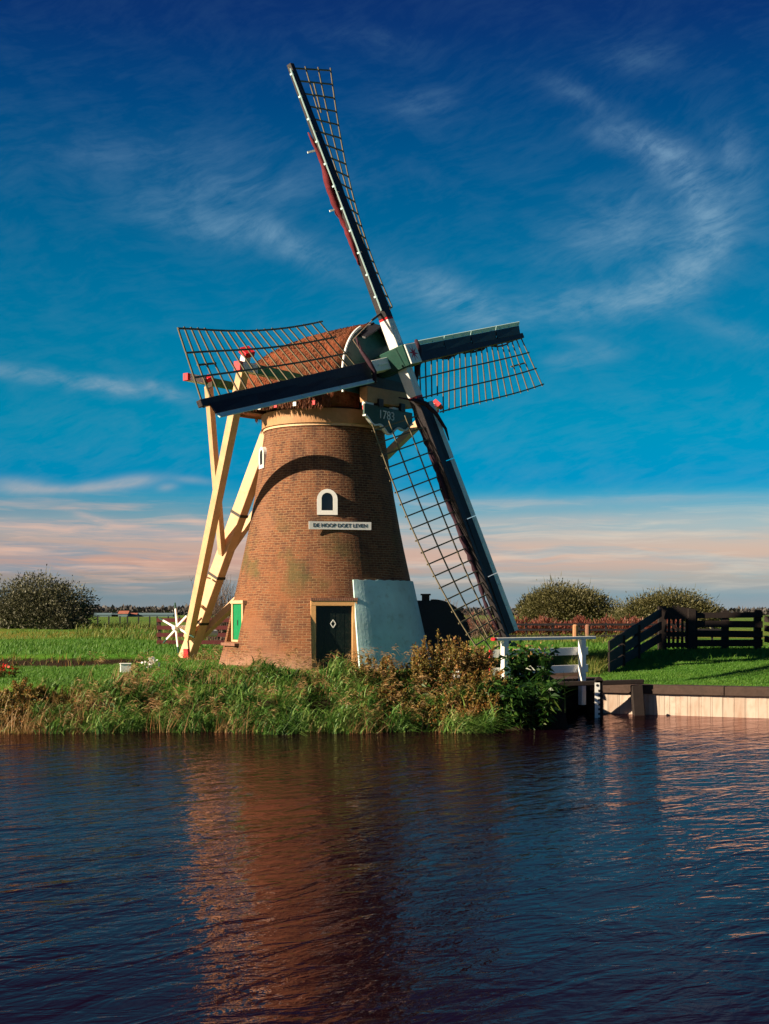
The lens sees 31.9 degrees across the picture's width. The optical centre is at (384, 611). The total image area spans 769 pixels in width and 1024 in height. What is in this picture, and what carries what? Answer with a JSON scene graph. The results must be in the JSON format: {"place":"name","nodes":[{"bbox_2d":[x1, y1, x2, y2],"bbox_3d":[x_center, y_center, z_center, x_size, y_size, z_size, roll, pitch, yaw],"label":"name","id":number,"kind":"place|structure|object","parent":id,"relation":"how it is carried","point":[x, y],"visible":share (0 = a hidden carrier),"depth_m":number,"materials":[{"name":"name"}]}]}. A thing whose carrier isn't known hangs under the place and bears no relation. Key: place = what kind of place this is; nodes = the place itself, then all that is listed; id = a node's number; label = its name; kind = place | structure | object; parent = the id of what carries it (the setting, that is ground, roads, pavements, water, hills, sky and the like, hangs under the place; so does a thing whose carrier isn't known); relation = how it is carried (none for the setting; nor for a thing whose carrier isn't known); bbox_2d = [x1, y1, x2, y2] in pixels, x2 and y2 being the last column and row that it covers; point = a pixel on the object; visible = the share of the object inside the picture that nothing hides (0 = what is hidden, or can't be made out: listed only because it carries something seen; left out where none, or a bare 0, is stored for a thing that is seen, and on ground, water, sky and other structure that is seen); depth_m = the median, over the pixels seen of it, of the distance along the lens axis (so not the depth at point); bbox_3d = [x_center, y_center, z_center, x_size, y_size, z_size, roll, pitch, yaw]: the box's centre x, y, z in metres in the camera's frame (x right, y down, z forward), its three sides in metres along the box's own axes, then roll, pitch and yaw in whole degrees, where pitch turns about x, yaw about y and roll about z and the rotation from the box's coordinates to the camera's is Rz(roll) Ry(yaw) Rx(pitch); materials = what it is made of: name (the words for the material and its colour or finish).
{"place":"outdoors","nodes":[
{"label":"outdoors","id":0,"kind":"place"},
{"bbox_2d":[74,619,654,643],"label":"rough grass","id":1,"kind":"structure","parent":0,"point":[123,625],"depth_m":77.73,"materials":[{"name":"green plant"}]},
{"bbox_2d":[0,709,768,1023],"bbox_3d":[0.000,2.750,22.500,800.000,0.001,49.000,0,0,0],"label":"water","id":2,"kind":"structure","parent":0,"point":[585,867],"depth_m":14.05,"materials":[{"name":"blue liquid"}]},
{"bbox_2d":[594,677,602,717],"bbox_3d":[5.562,2.640,34.982,0.215,1.920,0.176,0,0,0],"label":"water gauge","id":3,"kind":"object","parent":2,"relation":"in","point":[598,697],"visible":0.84,"depth_m":34.93,"materials":[{"name":"white wood"}]},
{"bbox_2d":[557,679,644,714],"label":"mooring beam","id":4,"kind":"structure","parent":2,"relation":"in","point":[637,700],"depth_m":35.80,"materials":[{"name":"brown wood"}]},
{"bbox_2d":[0,615,768,730],"bbox_3d":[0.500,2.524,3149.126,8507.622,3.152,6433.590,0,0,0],"label":"ground","id":5,"kind":"structure","parent":0,"point":[559,723],"depth_m":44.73,"materials":[{"name":"green plant"}]},
{"bbox_2d":[0,663,21,677],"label":"flower plant","id":6,"kind":"object","parent":5,"relation":"on","point":[3,671],"visible":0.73,"depth_m":36.54,"materials":[{"name":"green plant"}]},
{"bbox_2d":[0,677,55,724],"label":"dock plant","id":7,"kind":"object","parent":5,"relation":"on","point":[26,691],"visible":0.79,"depth_m":31.89,"materials":[{"name":"brown plant"}]},
{"bbox_2d":[0,685,81,730],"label":"dock plant","id":8,"kind":"object","parent":5,"relation":"on","point":[17,696],"visible":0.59,"depth_m":31.56,"materials":[{"name":"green plant"}]},
{"bbox_2d":[0,684,93,733],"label":"bank herbs","id":9,"kind":"object","parent":5,"relation":"on","point":[23,731],"visible":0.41,"depth_m":31.61,"materials":[{"name":"green plant"}]},
{"bbox_2d":[0,564,101,629],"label":"bush","id":10,"kind":"object","parent":5,"relation":"on","point":[27,605],"visible":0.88,"depth_m":82.69,"materials":[{"name":"green plant"}]},
{"bbox_2d":[39,608,92,629],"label":"side bush","id":11,"kind":"object","parent":5,"relation":"on","point":[73,621],"visible":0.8,"depth_m":81.66,"materials":[{"name":"green plant"}]},
{"bbox_2d":[93,613,117,616],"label":"farm building","id":12,"kind":"structure","parent":5,"relation":"on","point":[103,614],"depth_m":527.38,"materials":[{"name":"grey"}]},
{"bbox_2d":[0,651,220,666],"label":"ditch reeds","id":13,"kind":"object","parent":5,"relation":"on","point":[199,657],"visible":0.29,"depth_m":44.81,"materials":[{"name":"green plant"}]},
{"bbox_2d":[118,611,130,616],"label":"farm building","id":14,"kind":"structure","parent":5,"relation":"on","point":[124,613],"depth_m":517.17,"materials":[{"name":"orange tile"}]},
{"bbox_2d":[119,663,131,672],"bbox_3d":[-7.406,1.597,38.500,0.330,0.270,0.250,0,0,-14],"label":"white box","id":15,"kind":"object","parent":5,"relation":"on","point":[125,666],"visible":0.76,"depth_m":38.39,"materials":[{"name":"paint"}]},
{"bbox_2d":[129,613,138,616],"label":"farm building","id":16,"kind":"structure","parent":5,"relation":"on","point":[134,615],"depth_m":521.42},
{"bbox_2d":[111,613,174,616],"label":"farm building","id":17,"kind":"structure","parent":5,"relation":"on","point":[156,614],"depth_m":527.19,"materials":[{"name":"grey"}]},
{"bbox_2d":[141,657,159,667],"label":"white flower","id":18,"kind":"object","parent":5,"relation":"on","point":[152,660],"visible":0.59,"depth_m":39.48,"materials":[{"name":"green plant"}]},
{"bbox_2d":[157,618,229,644],"bbox_3d":[-7.350,1.083,57.970,4.900,1.635,0.180,0,0,0],"label":"red fence","id":19,"kind":"object","parent":5,"relation":"on","point":[159,633],"visible":0.29,"depth_m":57.88,"materials":[{"name":"brown wood"}]},
{"bbox_2d":[184,576,236,645],"bbox_3d":[-7.631,-0.019,63.900,3.343,3.852,2.890,0,0,-38],"label":"bare shrub","id":20,"kind":"object","parent":5,"relation":"on","point":[217,609],"visible":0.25,"depth_m":63.52,"materials":[{"name":"brown plant"}]},
{"bbox_2d":[0,643,521,735],"bbox_3d":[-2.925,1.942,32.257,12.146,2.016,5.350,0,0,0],"label":"reed bed","id":21,"kind":"object","parent":5,"relation":"on","point":[236,693],"visible":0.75,"depth_m":31.46,"materials":[{"name":"green plant"}]},
{"bbox_2d":[0,659,552,690],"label":"grass","id":22,"kind":"structure","parent":5,"relation":"on","point":[86,669],"depth_m":38.80,"materials":[{"name":"green plant"}]},
{"bbox_2d":[159,63,543,670],"bbox_3d":[0.276,-7.153,40.328,13.462,18.705,13.066,0,0,-11],"label":"windmill","id":23,"kind":"object","parent":5,"relation":"on","point":[323,570],"visible":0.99,"depth_m":39.83,"materials":[{"name":"brick"}]},
{"bbox_2d":[221,600,246,645],"bbox_3d":[-4.491,0.333,40.428,0.480,1.365,1.200,0,0,-27],"label":"shuttered window","id":24,"kind":"structure","parent":23,"relation":"in","point":[237,606],"depth_m":40.50,"materials":[{"name":"beige paint"}]},
{"bbox_2d":[259,447,266,468],"bbox_3d":[-3.680,-4.700,41.005,0.165,0.660,0.500,0,0,-22],"label":"arched window","id":25,"kind":"structure","parent":23,"relation":"in","point":[263,451],"depth_m":40.92,"materials":[{"name":"white paint"}]},
{"bbox_2d":[317,489,337,514],"bbox_3d":[-1.682,-3.228,39.525,0.600,0.760,0.175,0,0,-5],"label":"arched window","id":26,"kind":"structure","parent":23,"relation":"in","point":[327,501],"depth_m":39.46,"materials":[{"name":"white paint"}]},
{"bbox_2d":[310,598,357,668],"bbox_3d":[-1.468,0.864,39.021,1.370,2.553,0.195,0,0,-8],"label":"door","id":27,"kind":"structure","parent":23,"relation":"in","point":[333,628],"depth_m":39.03,"materials":[{"name":"paint"}]},
{"bbox_2d":[347,654,411,699],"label":"dock plant","id":28,"kind":"object","parent":5,"relation":"on","point":[383,665],"visible":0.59,"depth_m":32.64,"materials":[{"name":"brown plant"}]},
{"bbox_2d":[352,680,429,730],"bbox_3d":[0.112,2.334,31.709,1.904,1.436,1.277,0,0,0],"label":"dock plant","id":29,"kind":"object","parent":5,"relation":"on","point":[403,694],"visible":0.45,"depth_m":31.64,"materials":[{"name":"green plant"}]},
{"bbox_2d":[62,604,768,614],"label":"treeline","id":30,"kind":"object","parent":5,"relation":"on","point":[182,610],"visible":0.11,"depth_m":739.69,"materials":[{"name":"green plant"}]},
{"bbox_2d":[371,687,484,730],"bbox_3d":[1.017,2.420,31.574,2.766,1.270,1.446,0,0,0],"label":"dock plant","id":31,"kind":"object","parent":5,"relation":"on","point":[445,706],"visible":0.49,"depth_m":31.50,"materials":[{"name":"green plant"}]},
{"bbox_2d":[404,629,470,699],"bbox_3d":[1.309,1.346,32.939,1.760,1.898,1.420,0,0,0],"label":"dock plant","id":32,"kind":"object","parent":5,"relation":"on","point":[422,661],"visible":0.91,"depth_m":32.70,"materials":[{"name":"brown plant"}]},
{"bbox_2d":[417,594,470,662],"bbox_3d":[1.633,0.807,43.400,2.225,2.785,1.060,0,0,0],"label":"wheel housing","id":33,"kind":"object","parent":5,"relation":"on","point":[435,614],"visible":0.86,"depth_m":42.90,"materials":[{"name":"brown wood"}]},
{"bbox_2d":[453,669,459,690],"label":"white flower","id":34,"kind":"object","parent":5,"relation":"on","point":[456,679],"visible":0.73,"depth_m":32.35,"materials":[{"name":"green plant"}]},
{"bbox_2d":[439,640,503,695],"bbox_3d":[2.105,1.427,33.066,1.621,1.511,1.480,0,0,0],"label":"dock plant","id":35,"kind":"object","parent":5,"relation":"on","point":[485,665],"visible":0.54,"depth_m":32.82,"materials":[{"name":"brown plant"}]},
{"bbox_2d":[467,610,495,638],"bbox_3d":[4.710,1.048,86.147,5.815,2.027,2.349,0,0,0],"label":"bramble hedge","id":36,"kind":"object","parent":5,"relation":"on","point":[483,626],"visible":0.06,"depth_m":85.82,"materials":[{"name":"orange plant"}]},
{"bbox_2d":[450,669,517,726],"bbox_3d":[2.346,2.122,31.876,1.723,1.554,1.404,0,0,0],"label":"dock plant","id":37,"kind":"object","parent":5,"relation":"on","point":[475,681],"visible":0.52,"depth_m":31.80,"materials":[{"name":"brown plant"}]},
{"bbox_2d":[470,651,500,667],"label":"dry plant","id":38,"kind":"object","parent":5,"relation":"on","point":[494,663],"visible":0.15,"depth_m":38.47,"materials":[{"name":"brown plant"}]},
{"bbox_2d":[477,675,568,729],"bbox_3d":[3.268,2.165,31.732,2.205,1.356,1.566,0,0,0],"label":"leafy plant","id":39,"kind":"object","parent":5,"relation":"on","point":[545,701],"visible":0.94,"depth_m":31.44,"materials":[{"name":"green plant"}]},
{"bbox_2d":[497,640,559,682],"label":"leafy plant","id":40,"kind":"object","parent":5,"relation":"on","point":[519,668],"visible":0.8,"depth_m":33.53,"materials":[{"name":"green plant"}]},
{"bbox_2d":[514,589,551,619],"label":"willow bush","id":41,"kind":"object","parent":5,"relation":"on","point":[519,605],"visible":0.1,"depth_m":111.91,"materials":[{"name":"green plant"}]},
{"bbox_2d":[489,636,595,704],"bbox_3d":[4.292,1.607,36.286,3.526,1.885,0.245,0,0,-33],"label":"white railing","id":42,"kind":"object","parent":5,"relation":"on","point":[581,652],"visible":0.58,"depth_m":36.77,"materials":[{"name":"paint"}]},
{"bbox_2d":[513,668,583,712],"bbox_3d":[3.503,1.861,31.938,2.676,1.079,2.132,0,0,32],"label":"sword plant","id":43,"kind":"object","parent":5,"relation":"on","point":[565,697],"visible":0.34,"depth_m":32.00,"materials":[{"name":"green plant"}]},
{"bbox_2d":[513,575,625,622],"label":"willow bush","id":44,"kind":"object","parent":5,"relation":"on","point":[569,602],"visible":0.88,"depth_m":108.82,"materials":[{"name":"green plant"}]},
{"bbox_2d":[550,672,593,708],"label":"sluice gate","id":45,"kind":"structure","parent":5,"relation":"on","point":[572,701],"depth_m":38.32,"materials":[{"name":"brown wood"}]},
{"bbox_2d":[551,676,595,686],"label":"plank bridge","id":46,"kind":"structure","parent":5,"relation":"on","point":[568,678],"depth_m":37.20,"materials":[{"name":"brown wood"}]},
{"bbox_2d":[466,612,684,638],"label":"rusty hedge","id":47,"kind":"object","parent":5,"relation":"on","point":[574,620],"visible":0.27,"depth_m":87.60,"materials":[{"name":"orange plant"}]},
{"bbox_2d":[573,624,577,640],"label":"wooden post","id":48,"kind":"object","parent":5,"relation":"on","point":[575,629],"visible":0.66,"depth_m":69.88,"materials":[{"name":"brown wood"}]},
{"bbox_2d":[551,648,608,675],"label":"grass","id":49,"kind":"structure","parent":5,"relation":"on","point":[594,661],"depth_m":42.51,"materials":[{"name":"green plant"}]},
{"bbox_2d":[585,624,589,635],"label":"wooden post","id":50,"kind":"object","parent":5,"relation":"on","point":[587,629],"visible":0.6,"depth_m":71.89,"materials":[{"name":"wood"}]},
{"bbox_2d":[494,623,720,639],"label":"pasture fence","id":51,"kind":"object","parent":5,"relation":"on","point":[578,624],"visible":0.34,"depth_m":75.90,"materials":[{"name":"wood"}]},
{"bbox_2d":[606,608,637,622],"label":"willow bush","id":52,"kind":"object","parent":5,"relation":"on","point":[615,615],"visible":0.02,"depth_m":103.58,"materials":[{"name":"green plant"}]},
{"bbox_2d":[608,609,661,672],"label":"sloping fence wing","id":53,"kind":"structure","parent":5,"relation":"on","point":[619,655],"depth_m":44.84,"materials":[{"name":"black wood"}]},
{"bbox_2d":[602,584,734,631],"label":"willow bush","id":54,"kind":"object","parent":5,"relation":"on","point":[640,607],"visible":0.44,"depth_m":99.08,"materials":[{"name":"green plant"}]},
{"bbox_2d":[657,605,695,649],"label":"picket gate","id":55,"kind":"structure","parent":5,"relation":"on","point":[673,613],"depth_m":50.02,"materials":[{"name":"brown wood"}]},
{"bbox_2d":[603,684,768,717],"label":"quay wall","id":56,"kind":"structure","parent":5,"relation":"on","point":[718,701],"depth_m":35.57,"materials":[{"name":"brown wood"}]},
{"bbox_2d":[696,610,762,648],"bbox_3d":[12.749,0.768,50.291,2.703,1.696,0.293,0,0,-1],"label":"field fence","id":57,"kind":"object","parent":5,"relation":"on","point":[725,624],"visible":0.77,"depth_m":50.15,"materials":[{"name":"brown wood"}]},
{"bbox_2d":[764,616,768,642],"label":"corner fence","id":58,"kind":"object","parent":5,"relation":"on","point":[766,628],"visible":1,"depth_m":49.95,"materials":[{"name":"brown wood"}]},
{"bbox_2d":[0,0,768,609],"label":"sky","id":59,"kind":"structure","parent":0,"point":[592,176],"materials":[{"name":"blue"}]},
{"bbox_2d":[553,647,768,685],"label":"lawn grass","id":60,"kind":"structure","parent":0,"point":[706,681],"depth_m":41.32,"materials":[{"name":"green plant"}]}
]}

